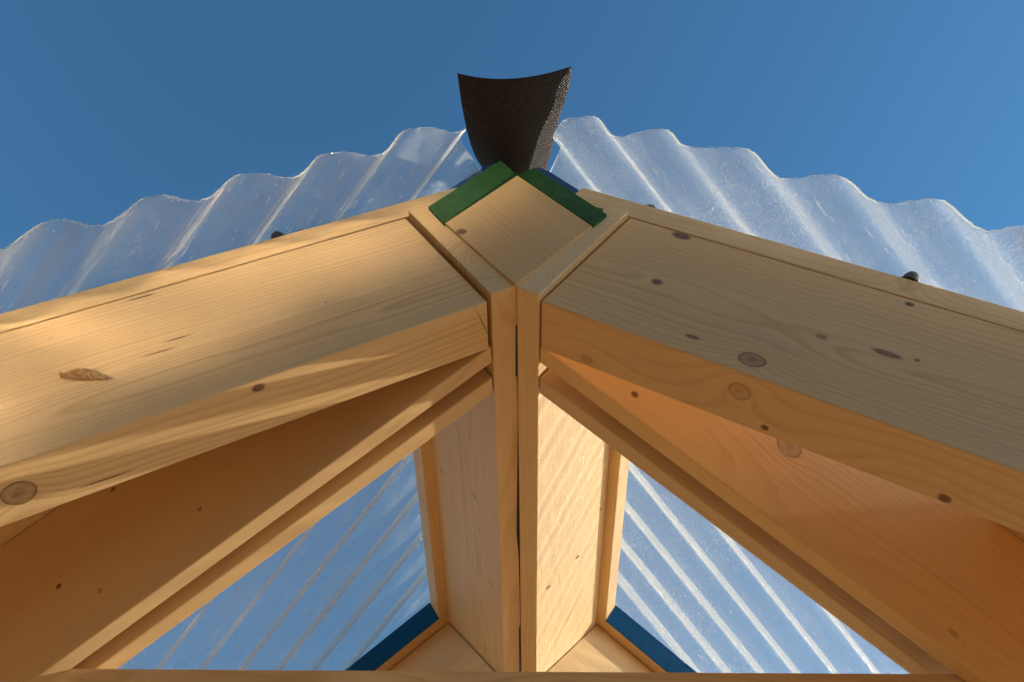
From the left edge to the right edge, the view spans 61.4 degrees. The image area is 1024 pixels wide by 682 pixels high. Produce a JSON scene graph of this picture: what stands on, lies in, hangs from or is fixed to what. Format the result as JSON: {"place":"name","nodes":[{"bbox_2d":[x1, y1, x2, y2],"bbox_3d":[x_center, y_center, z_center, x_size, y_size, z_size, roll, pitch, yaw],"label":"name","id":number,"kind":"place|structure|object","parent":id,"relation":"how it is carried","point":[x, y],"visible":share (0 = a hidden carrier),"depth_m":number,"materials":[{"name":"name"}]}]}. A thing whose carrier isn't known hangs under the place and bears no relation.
{"place":"outdoors","nodes":[
{"label":"outdoors","id":0,"kind":"place"},
{"bbox_2d":[0,0,1023,673],"label":"sky","id":1,"kind":"structure","parent":0,"point":[107,106],"materials":[{"name":"blue"}]},
{"label":"ground","id":2,"kind":"structure","parent":0,"visible":0},
{"bbox_2d":[0,161,1023,681],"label":"timber roof frame","id":3,"kind":"object","parent":2,"relation":"on","point":[526,367],"visible":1,"depth_m":1.02,"materials":[{"name":"brown wood"}]},
{"bbox_2d":[0,127,479,670],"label":"corrugated sheet","id":4,"kind":"object","parent":3,"relation":"on","point":[278,233],"visible":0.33,"depth_m":1.23,"materials":[{"name":"clear plastic"}]},
{"bbox_2d":[457,66,571,176],"bbox_3d":[0.006,-0.262,1.322,0.164,0.056,0.302,0,-52,2],"label":"ridge cap","id":5,"kind":"object","parent":3,"relation":"on","point":[512,123],"visible":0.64,"depth_m":1.26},
{"bbox_2d":[550,116,1021,671],"bbox_3d":[0.583,0.424,1.370,1.073,0.681,1.407,0,-52,2],"label":"corrugated sheet","id":6,"kind":"object","parent":3,"relation":"on","point":[914,276],"visible":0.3,"depth_m":1.06,"materials":[{"name":"clear plastic"}]}
]}

